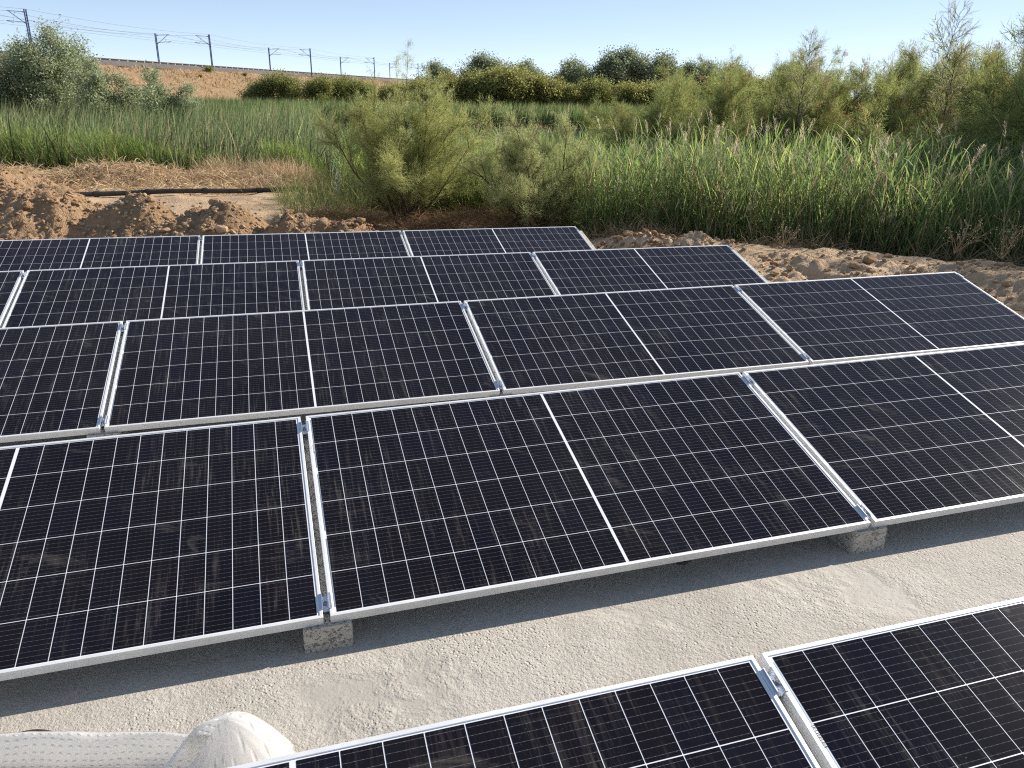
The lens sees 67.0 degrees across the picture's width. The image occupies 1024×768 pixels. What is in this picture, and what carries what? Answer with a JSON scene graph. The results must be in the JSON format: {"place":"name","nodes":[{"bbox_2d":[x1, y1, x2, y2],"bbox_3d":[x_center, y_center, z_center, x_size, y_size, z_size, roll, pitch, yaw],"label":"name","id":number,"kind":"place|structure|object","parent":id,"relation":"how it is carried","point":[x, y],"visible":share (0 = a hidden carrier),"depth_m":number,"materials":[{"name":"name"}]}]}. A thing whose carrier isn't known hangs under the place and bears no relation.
{"place":"outdoors","nodes":[
{"label":"outdoors","id":0,"kind":"place"},
{"bbox_2d":[0,64,409,101],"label":"embankment","id":1,"kind":"structure","parent":0,"point":[224,91],"depth_m":140.32,"materials":[{"name":"brown soil"}]},
{"bbox_2d":[1,61,402,100],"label":"slope grass","id":2,"kind":"structure","parent":1,"relation":"on","point":[207,73],"depth_m":144.03,"materials":[{"name":"plant"}]},
{"bbox_2d":[0,53,413,81],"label":"ballast bed","id":3,"kind":"object","parent":1,"relation":"on","point":[128,64],"visible":0.21,"depth_m":156.03,"materials":[{"name":"gravel"}]},
{"bbox_2d":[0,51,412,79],"bbox_3d":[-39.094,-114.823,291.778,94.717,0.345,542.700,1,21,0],"label":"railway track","id":4,"kind":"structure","parent":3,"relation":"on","point":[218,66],"depth_m":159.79,"materials":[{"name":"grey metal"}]},
{"bbox_2d":[323,126,652,190],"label":"pond water","id":5,"kind":"structure","parent":0,"point":[577,133],"depth_m":64.20,"materials":[{"name":"green liquid"}]},
{"bbox_2d":[0,115,333,184],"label":"fresh reeds","id":6,"kind":"object","parent":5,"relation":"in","point":[114,144],"visible":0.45,"depth_m":21.90,"materials":[{"name":"green plant"}]},
{"bbox_2d":[0,0,1023,102],"label":"sky","id":7,"kind":"structure","parent":0,"point":[546,32],"materials":[{"name":"blue"}]},
{"bbox_2d":[16,100,1023,317],"bbox_3d":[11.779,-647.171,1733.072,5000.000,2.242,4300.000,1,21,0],"label":"ground","id":8,"kind":"structure","parent":0,"point":[185,201],"depth_m":14.03,"materials":[{"name":"soil"}]},
{"bbox_2d":[0,56,34,118],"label":"poplar tree","id":9,"kind":"object","parent":8,"relation":"on","point":[5,90],"visible":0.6,"depth_m":38.08,"materials":[{"name":"green plant"}]},
{"bbox_2d":[5,169,79,191],"bbox_3d":[-11.127,-4.136,15.934,4.250,1.038,3.250,-3,21,-11],"label":"earth heap","id":10,"kind":"object","parent":8,"relation":"on","point":[33,180],"visible":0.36,"depth_m":16.02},
{"bbox_2d":[0,189,101,239],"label":"earth heap","id":11,"kind":"object","parent":8,"relation":"on","point":[39,214],"visible":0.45,"depth_m":10.45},
{"bbox_2d":[0,14,103,114],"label":"poplar tree","id":12,"kind":"object","parent":8,"relation":"on","point":[50,36],"visible":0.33,"depth_m":38.44,"materials":[{"name":"green plant"}]},
{"bbox_2d":[0,167,110,207],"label":"earth heap","id":13,"kind":"object","parent":8,"relation":"on","point":[10,183],"visible":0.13,"depth_m":12.13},
{"bbox_2d":[33,76,80,122],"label":"poplar tree","id":14,"kind":"object","parent":8,"relation":"on","point":[53,93],"visible":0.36,"depth_m":37.94,"materials":[{"name":"green plant"}]},
{"bbox_2d":[1,25,124,120],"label":"poplar tree","id":15,"kind":"object","parent":8,"relation":"on","point":[33,76],"visible":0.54,"depth_m":38.03,"materials":[{"name":"green plant"}]},
{"bbox_2d":[62,48,119,124],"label":"poplar tree","id":16,"kind":"object","parent":8,"relation":"on","point":[94,82],"visible":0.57,"depth_m":36.81,"materials":[{"name":"green plant"}]},
{"bbox_2d":[73,190,178,238],"bbox_3d":[-5.261,-2.179,10.860,3.375,1.055,2.250,-1,21,-5],"label":"earth heap","id":17,"kind":"object","parent":8,"relation":"on","point":[129,213],"visible":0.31,"depth_m":10.53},
{"bbox_2d":[103,67,149,127],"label":"poplar tree","id":18,"kind":"object","parent":8,"relation":"on","point":[133,95],"visible":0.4,"depth_m":37.74,"materials":[{"name":"green plant"}]},
{"bbox_2d":[134,60,181,123],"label":"poplar tree","id":19,"kind":"object","parent":8,"relation":"on","point":[154,90],"visible":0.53,"depth_m":36.49,"materials":[{"name":"green plant"}]},
{"bbox_2d":[0,152,342,199],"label":"straw litter","id":20,"kind":"object","parent":8,"relation":"on","point":[231,179],"visible":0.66,"depth_m":17.95,"materials":[{"name":"beige plant"}]},
{"bbox_2d":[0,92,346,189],"bbox_3d":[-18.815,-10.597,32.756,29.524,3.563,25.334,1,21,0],"label":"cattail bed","id":21,"kind":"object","parent":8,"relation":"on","point":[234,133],"visible":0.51,"depth_m":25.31,"materials":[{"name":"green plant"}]},
{"bbox_2d":[163,82,202,122],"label":"poplar tree","id":22,"kind":"object","parent":8,"relation":"on","point":[188,89],"visible":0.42,"depth_m":37.21,"materials":[{"name":"green plant"}]},
{"bbox_2d":[122,198,269,237],"bbox_3d":[-4.064,-2.023,10.590,3.250,1.021,2.125,-3,21,-11],"label":"earth heap","id":23,"kind":"object","parent":8,"relation":"on","point":[218,216],"visible":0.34,"depth_m":10.23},
{"bbox_2d":[75,186,320,196],"bbox_3d":[-6.853,-3.799,16.358,7.354,0.721,0.238,-9,23,-24],"label":"black pipe","id":24,"kind":"object","parent":8,"relation":"on","point":[164,191],"visible":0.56,"depth_m":16.24,"materials":[{"name":"black plastic"}]},
{"bbox_2d":[232,76,281,102],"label":"round bush","id":25,"kind":"object","parent":8,"relation":"on","point":[254,86],"visible":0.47,"depth_m":80.26,"materials":[{"name":"green plant"}]},
{"bbox_2d":[188,152,331,189],"bbox_3d":[-6.167,-5.251,19.383,4.708,1.277,2.404,11,23,26],"label":"dry tussock","id":26,"kind":"object","parent":8,"relation":"on","point":[277,169],"visible":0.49,"depth_m":19.16,"materials":[{"name":"plant"}]},
{"bbox_2d":[253,68,305,102],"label":"round bush","id":27,"kind":"object","parent":8,"relation":"on","point":[286,86],"visible":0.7,"depth_m":80.17,"materials":[{"name":"green plant"}]},
{"bbox_2d":[263,209,338,233],"bbox_3d":[-2.915,-1.935,10.508,2.500,0.886,1.750,-1,21,-5],"label":"earth heap","id":28,"kind":"object","parent":8,"relation":"on","point":[289,222],"visible":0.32,"depth_m":10.22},
{"bbox_2d":[247,160,383,218],"bbox_3d":[-3.698,-3.638,14.433,2.593,1.123,4.952,-4,21,-14],"label":"sparse reed tuft","id":29,"kind":"object","parent":8,"relation":"on","point":[316,195],"visible":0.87,"depth_m":13.93,"materials":[{"name":"plant"}]},
{"bbox_2d":[292,69,339,104],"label":"round bush","id":30,"kind":"object","parent":8,"relation":"on","point":[319,87],"visible":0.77,"depth_m":79.43,"materials":[{"name":"green plant"}]},
{"bbox_2d":[326,217,378,231],"bbox_3d":[-2.087,-1.843,10.377,1.750,0.787,1.250,-3,21,-11],"label":"earth heap","id":31,"kind":"object","parent":8,"relation":"on","point":[353,224],"visible":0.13,"depth_m":10.17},
{"bbox_2d":[333,76,382,104],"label":"round bush","id":32,"kind":"object","parent":8,"relation":"on","point":[359,85],"visible":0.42,"depth_m":80.42,"materials":[{"name":"green plant"}]},
{"bbox_2d":[11,94,759,136],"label":"reed belt","id":33,"kind":"object","parent":8,"relation":"on","point":[543,114],"visible":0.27,"depth_m":70.55,"materials":[{"name":"green plant"}]},
{"bbox_2d":[302,41,503,225],"bbox_3d":[-1.802,-3.946,12.292,3.139,2.867,2.809,20,27,40],"label":"tamarisk shrub","id":34,"kind":"object","parent":8,"relation":"on","point":[398,168],"visible":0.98,"depth_m":11.98,"materials":[{"name":"green plant"}]},
{"bbox_2d":[266,193,578,230],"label":"dead branch litter","id":35,"kind":"object","parent":8,"relation":"on","point":[377,219],"visible":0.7,"depth_m":12.13,"materials":[{"name":"plant"}]},
{"bbox_2d":[423,65,475,107],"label":"round bush","id":36,"kind":"object","parent":8,"relation":"on","point":[457,83],"visible":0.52,"depth_m":79.19,"materials":[{"name":"green plant"}]},
{"bbox_2d":[455,49,493,102],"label":"distant tree","id":37,"kind":"object","parent":8,"relation":"on","point":[479,60],"visible":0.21,"depth_m":103.28,"materials":[{"name":"green plant"}]},
{"bbox_2d":[458,60,516,107],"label":"round bush","id":38,"kind":"object","parent":8,"relation":"on","point":[477,80],"visible":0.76,"depth_m":78.24,"materials":[{"name":"green plant"}]},
{"bbox_2d":[478,57,541,108],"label":"round bush","id":39,"kind":"object","parent":8,"relation":"on","point":[514,88],"visible":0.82,"depth_m":77.74,"materials":[{"name":"green plant"}]},
{"bbox_2d":[0,372,1023,752],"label":"concrete slab","id":40,"kind":"structure","parent":8,"relation":"on","point":[418,666],"depth_m":2.56,"materials":[{"name":"white concrete"}]},
{"bbox_2d":[1,278,23,327],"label":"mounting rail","id":41,"kind":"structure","parent":40,"relation":"on","point":[12,303],"depth_m":5.83,"materials":[{"name":"metal"}]},
{"bbox_2d":[0,270,24,327],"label":"solar panel","id":42,"kind":"object","parent":41,"relation":"on","point":[10,282],"visible":0.96,"depth_m":5.93,"materials":[{"name":"glass"}]},
{"bbox_2d":[86,332,129,437],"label":"support block","id":43,"kind":"structure","parent":40,"relation":"on","point":[102,433],"depth_m":4.11,"materials":[{"name":"concrete"}]},
{"bbox_2d":[0,321,122,442],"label":"solar panel","id":44,"kind":"object","parent":43,"relation":"on","point":[55,381],"visible":1,"depth_m":4.22,"materials":[{"name":"glass"}]},
{"bbox_2d":[104,301,499,432],"bbox_3d":[-1.215,-0.160,4.627,2.094,0.035,1.038,-5,38,-16],"label":"solar panel","id":45,"kind":"object","parent":43,"relation":"on","point":[178,371],"visible":1,"depth_m":4.54,"materials":[{"name":"glass"}]},
{"bbox_2d":[0,711,295,767],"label":"sack","id":46,"kind":"object","parent":40,"relation":"on","point":[229,739],"visible":0.99,"depth_m":2.02,"materials":[{"name":"white fabric"}]},
{"bbox_2d":[198,241,201,263],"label":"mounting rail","id":47,"kind":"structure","parent":40,"relation":"on","point":[200,252],"depth_m":7.92,"materials":[{"name":"metal"}]},
{"bbox_2d":[0,235,199,272],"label":"solar panel","id":48,"kind":"object","parent":47,"relation":"on","point":[33,254],"visible":0.69,"depth_m":7.64,"materials":[{"name":"glass"}]},
{"bbox_2d":[300,267,307,309],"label":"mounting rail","id":49,"kind":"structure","parent":40,"relation":"on","point":[303,289],"depth_m":6.42,"materials":[{"name":"metal"}]},
{"bbox_2d":[2,260,304,327],"bbox_3d":[-2.727,-0.672,6.068,2.094,0.035,1.038,-5,38,-16],"label":"solar panel","id":50,"kind":"object","parent":49,"relation":"on","point":[73,296],"visible":0.78,"depth_m":6.10,"materials":[{"name":"glass"}]},
{"bbox_2d":[302,434,353,653],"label":"support block","id":51,"kind":"structure","parent":40,"relation":"on","point":[327,635],"depth_m":2.51,"materials":[{"name":"concrete"}]},
{"bbox_2d":[0,417,323,680],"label":"solar panel","id":52,"kind":"object","parent":51,"relation":"on","point":[120,547],"visible":1,"depth_m":2.64,"materials":[{"name":"glass"}]},
{"bbox_2d":[306,372,870,622],"bbox_3d":[0.273,0.355,3.171,2.094,0.036,1.038,-6,38,-16],"label":"solar panel","id":53,"kind":"object","parent":51,"relation":"on","point":[422,505],"visible":1,"depth_m":3.06,"materials":[{"name":"glass"}]},
{"bbox_2d":[579,231,596,249],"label":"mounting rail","id":54,"kind":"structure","parent":40,"relation":"on","point":[587,240],"depth_m":9.13,"materials":[{"name":"metal"}]},
{"bbox_2d":[402,226,592,255],"bbox_3d":[-0.098,-1.503,8.658,2.094,0.039,1.038,-5,37,-16],"label":"solar panel","id":55,"kind":"object","parent":54,"relation":"on","point":[471,241],"visible":0.53,"depth_m":8.79,"materials":[{"name":"glass"}]},
{"bbox_2d":[733,250,769,282],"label":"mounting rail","id":56,"kind":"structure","parent":40,"relation":"on","point":[751,266],"depth_m":7.63,"materials":[{"name":"metal"}]},
{"bbox_2d":[532,245,766,294],"bbox_3d":[1.335,-1.016,7.228,2.094,0.038,1.038,-5,38,-16],"label":"solar panel","id":57,"kind":"object","parent":56,"relation":"on","point":[592,271],"visible":0.77,"depth_m":7.28,"materials":[{"name":"glass"}]},
{"bbox_2d":[827,525,886,554],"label":"support block","id":58,"kind":"structure","parent":40,"relation":"on","point":[870,539],"depth_m":3.09,"materials":[{"name":"concrete"}]},
{"bbox_2d":[742,343,1023,527],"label":"solar panel","id":59,"kind":"object","parent":58,"relation":"on","point":[884,441],"visible":0.99,"depth_m":3.62,"materials":[{"name":"glass"}]},
{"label":"support block","id":60,"kind":"object","parent":40,"relation":"on","visible":0},
{"bbox_2d":[228,655,819,767],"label":"solar panel","id":61,"kind":"object","parent":60,"relation":"on","point":[732,713],"visible":1,"depth_m":1.62,"materials":[{"name":"glass"}]},
{"bbox_2d":[759,666,788,696],"bbox_3d":[0.597,0.680,1.767,0.041,0.025,0.062,-5,38,-16],"label":"panel clamp","id":62,"kind":"object","parent":60,"relation":"attached to","point":[774,681],"visible":1,"depth_m":1.76,"materials":[{"name":"silver metal"}]},
{"bbox_2d":[757,597,1023,767],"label":"solar panel","id":63,"kind":"object","parent":60,"relation":"on","point":[943,691],"visible":0.98,"depth_m":1.78,"materials":[{"name":"glass"}]},
{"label":"support block","id":64,"kind":"object","parent":40,"relation":"on","visible":0},
{"bbox_2d":[464,285,808,394],"bbox_3d":[0.812,-0.345,5.208,2.094,0.035,1.038,-5,38,-16],"label":"solar panel","id":65,"kind":"object","parent":64,"relation":"on","point":[545,343],"visible":1,"depth_m":5.13,"materials":[{"name":"glass"}]},
{"bbox_2d":[734,272,1023,364],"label":"solar panel","id":66,"kind":"object","parent":64,"relation":"on","point":[822,321],"visible":1,"depth_m":5.72,"materials":[{"name":"glass"}]},
{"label":"support block","id":67,"kind":"object","parent":40,"relation":"on","visible":0},
{"bbox_2d":[302,252,555,309],"bbox_3d":[-0.696,-0.845,6.648,2.094,0.036,1.038,-5,38,-16],"label":"solar panel","id":68,"kind":"object","parent":67,"relation":"on","point":[351,282],"visible":0.74,"depth_m":6.69,"materials":[{"name":"glass"}]},
{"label":"support block","id":69,"kind":"object","parent":40,"relation":"on","visible":0},
{"bbox_2d":[200,231,409,263],"bbox_3d":[-2.125,-1.334,8.066,2.094,0.035,1.038,-5,37,-16],"label":"solar panel","id":70,"kind":"object","parent":69,"relation":"on","point":[300,247],"visible":0.64,"depth_m":8.19,"materials":[{"name":"glass"}]},
{"bbox_2d":[453,100,607,226],"bbox_3d":[0.306,-3.289,11.789,2.307,1.992,2.340,11,23,25],"label":"tamarisk shrub","id":71,"kind":"object","parent":8,"relation":"on","point":[523,182],"visible":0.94,"depth_m":11.75,"materials":[{"name":"green plant"}]},
{"bbox_2d":[524,69,575,108],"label":"round bush","id":72,"kind":"object","parent":8,"relation":"on","point":[548,92],"visible":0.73,"depth_m":79.29,"materials":[{"name":"green plant"}]},
{"bbox_2d":[528,53,590,105],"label":"distant tree","id":73,"kind":"object","parent":8,"relation":"on","point":[570,71],"visible":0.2,"depth_m":103.05,"materials":[{"name":"green plant"}]},
{"bbox_2d":[318,118,823,226],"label":"young reeds","id":74,"kind":"object","parent":8,"relation":"on","point":[465,199],"visible":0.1,"depth_m":15.28,"materials":[{"name":"green plant"}]},
{"bbox_2d":[554,78,592,107],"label":"round bush","id":75,"kind":"object","parent":8,"relation":"on","point":[566,97],"visible":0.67,"depth_m":79.72,"materials":[{"name":"green plant"}]},
{"bbox_2d":[571,73,620,107],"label":"round bush","id":76,"kind":"object","parent":8,"relation":"on","point":[598,85],"visible":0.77,"depth_m":80.11,"materials":[{"name":"green plant"}]},
{"bbox_2d":[586,45,639,95],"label":"distant tree","id":77,"kind":"object","parent":8,"relation":"on","point":[609,68],"visible":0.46,"depth_m":101.91,"materials":[{"name":"green plant"}]},
{"bbox_2d":[604,79,654,108],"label":"round bush","id":78,"kind":"object","parent":8,"relation":"on","point":[634,93],"visible":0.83,"depth_m":78.75,"materials":[{"name":"green plant"}]},
{"bbox_2d":[610,44,660,99],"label":"distant tree","id":79,"kind":"object","parent":8,"relation":"on","point":[633,58],"visible":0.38,"depth_m":101.97,"materials":[{"name":"green plant"}]},
{"bbox_2d":[596,228,676,249],"bbox_3d":[1.480,-1.650,9.785,1.875,0.605,1.050,-1,21,-5],"label":"earth heap","id":80,"kind":"object","parent":8,"relation":"on","point":[645,238],"visible":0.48,"depth_m":9.66,"materials":[{"name":"soil"}]},
{"bbox_2d":[571,72,749,157],"bbox_3d":[3.824,-5.925,19.383,4.633,3.667,4.016,5,21,11],"label":"tamarisk tree","id":81,"kind":"object","parent":8,"relation":"on","point":[624,127],"visible":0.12,"depth_m":19.42,"materials":[{"name":"green plant"}]},
{"bbox_2d":[640,48,683,85],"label":"distant tree","id":82,"kind":"object","parent":8,"relation":"on","point":[669,59],"visible":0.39,"depth_m":101.92,"materials":[{"name":"green plant"}]},
{"bbox_2d":[579,56,757,136],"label":"tamarisk tree","id":83,"kind":"object","parent":8,"relation":"on","point":[692,106],"visible":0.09,"depth_m":22.73,"materials":[{"name":"green plant"}]},
{"bbox_2d":[604,46,772,136],"bbox_3d":[5.969,-8.398,24.879,5.118,4.674,5.905,-4,21,-14],"label":"tamarisk tree","id":84,"kind":"object","parent":8,"relation":"on","point":[699,58],"visible":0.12,"depth_m":24.32,"materials":[{"name":"green plant"}]},
{"bbox_2d":[668,231,738,246],"bbox_3d":[2.381,-1.706,9.651,1.050,0.407,0.700,-5,21,-16],"label":"earth heap","id":85,"kind":"object","parent":8,"relation":"on","point":[696,238],"visible":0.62,"depth_m":9.56,"materials":[{"name":"soil"}]},
{"bbox_2d":[638,61,836,166],"bbox_3d":[5.488,-5.649,18.573,4.952,3.959,4.944,13,24,29],"label":"tamarisk tree","id":86,"kind":"object","parent":8,"relation":"on","point":[718,106],"visible":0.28,"depth_m":18.22,"materials":[{"name":"green plant"}]},
{"bbox_2d":[670,56,873,161],"bbox_3d":[6.840,-5.822,18.765,5.087,4.027,4.409,18,26,38],"label":"tamarisk tree","id":87,"kind":"object","parent":8,"relation":"on","point":[830,73],"visible":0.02,"depth_m":18.56,"materials":[{"name":"green plant"}]},
{"bbox_2d":[551,108,1023,266],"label":"reed bed","id":88,"kind":"object","parent":8,"relation":"on","point":[643,174],"visible":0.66,"depth_m":10.58,"materials":[{"name":"green plant"}]},
{"bbox_2d":[696,52,879,134],"bbox_3d":[7.617,-6.647,20.919,5.527,4.418,5.518,-2,21,-8],"label":"tamarisk tree","id":89,"kind":"object","parent":8,"relation":"on","point":[784,83],"visible":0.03,"depth_m":20.07,"materials":[{"name":"green plant"}]},
{"bbox_2d":[696,42,892,194],"bbox_3d":[6.487,-5.445,17.498,4.607,4.492,5.373,10,22,22],"label":"tamarisk tree","id":90,"kind":"object","parent":8,"relation":"on","point":[840,91],"visible":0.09,"depth_m":17.25,"materials":[{"name":"green plant"}]},
{"bbox_2d":[736,39,861,115],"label":"tamarisk tree","id":91,"kind":"object","parent":8,"relation":"on","point":[794,60],"visible":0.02,"depth_m":24.66,"materials":[{"name":"green plant"}]},
{"bbox_2d":[578,210,1023,266],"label":"verge grass","id":92,"kind":"structure","parent":8,"relation":"on","point":[763,242],"depth_m":9.81,"materials":[{"name":"plant"}]},
{"bbox_2d":[774,28,830,153],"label":"tamarisk sapling","id":93,"kind":"object","parent":8,"relation":"on","point":[798,121],"visible":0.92,"depth_m":16.60,"materials":[{"name":"green plant"}]},
{"bbox_2d":[742,247,968,281],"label":"earth bank","id":94,"kind":"structure","parent":8,"relation":"on","point":[803,267],"depth_m":8.33,"materials":[{"name":"soil"}]},
{"bbox_2d":[758,53,979,153],"bbox_3d":[8.424,-5.715,18.648,5.209,4.171,5.217,-6,22,-18],"label":"tamarisk tree","id":95,"kind":"object","parent":8,"relation":"on","point":[860,75],"visible":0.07,"depth_m":18.15,"materials":[{"name":"green plant"}]},
{"bbox_2d":[759,63,982,217],"bbox_3d":[8.000,-4.910,16.528,4.815,3.811,4.173,12,23,27],"label":"tamarisk tree","id":96,"kind":"object","parent":8,"relation":"on","point":[891,98],"visible":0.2,"depth_m":16.58,"materials":[{"name":"green plant"}]},
{"bbox_2d":[828,33,1022,118],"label":"tamarisk tree","id":97,"kind":"object","parent":8,"relation":"on","point":[904,67],"visible":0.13,"depth_m":20.50,"materials":[{"name":"green plant"}]},
{"bbox_2d":[835,44,1023,145],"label":"tamarisk tree","id":98,"kind":"object","parent":8,"relation":"on","point":[858,98],"visible":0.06,"depth_m":17.15,"materials":[{"name":"green plant"}]},
{"bbox_2d":[850,15,1023,192],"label":"tamarisk tree","id":99,"kind":"object","parent":8,"relation":"on","point":[878,130],"visible":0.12,"depth_m":13.31,"materials":[{"name":"green plant"}]},
{"bbox_2d":[903,37,977,176],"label":"tamarisk sapling","id":100,"kind":"object","parent":8,"relation":"on","point":[946,90],"visible":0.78,"depth_m":13.36,"materials":[{"name":"green plant"}]},
{"bbox_2d":[910,0,983,119],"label":"tamarisk sapling","id":101,"kind":"object","parent":8,"relation":"on","point":[954,34],"visible":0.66,"depth_m":15.83,"materials":[{"name":"green plant"}]},
{"bbox_2d":[874,32,1023,183],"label":"tamarisk tree","id":102,"kind":"object","parent":8,"relation":"on","point":[982,85],"visible":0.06,"depth_m":13.98,"materials":[{"name":"green plant"}]},
{"bbox_2d":[908,12,1023,135],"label":"tamarisk tree","id":103,"kind":"object","parent":8,"relation":"on","point":[965,101],"visible":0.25,"depth_m":15.61,"materials":[{"name":"green plant"}]},
{"bbox_2d":[928,259,1023,312],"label":"earth bank","id":104,"kind":"structure","parent":8,"relation":"on","point":[1003,282],"depth_m":7.73,"materials":[{"name":"soil"}]},
{"bbox_2d":[953,40,1023,170],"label":"tamarisk tree","id":105,"kind":"object","parent":8,"relation":"on","point":[996,120],"visible":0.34,"depth_m":11.58,"materials":[{"name":"green plant"}]},
{"bbox_2d":[966,41,1019,118],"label":"tamarisk tree","id":106,"kind":"object","parent":8,"relation":"on","point":[992,62],"visible":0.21,"depth_m":15.68,"materials":[{"name":"green plant"}]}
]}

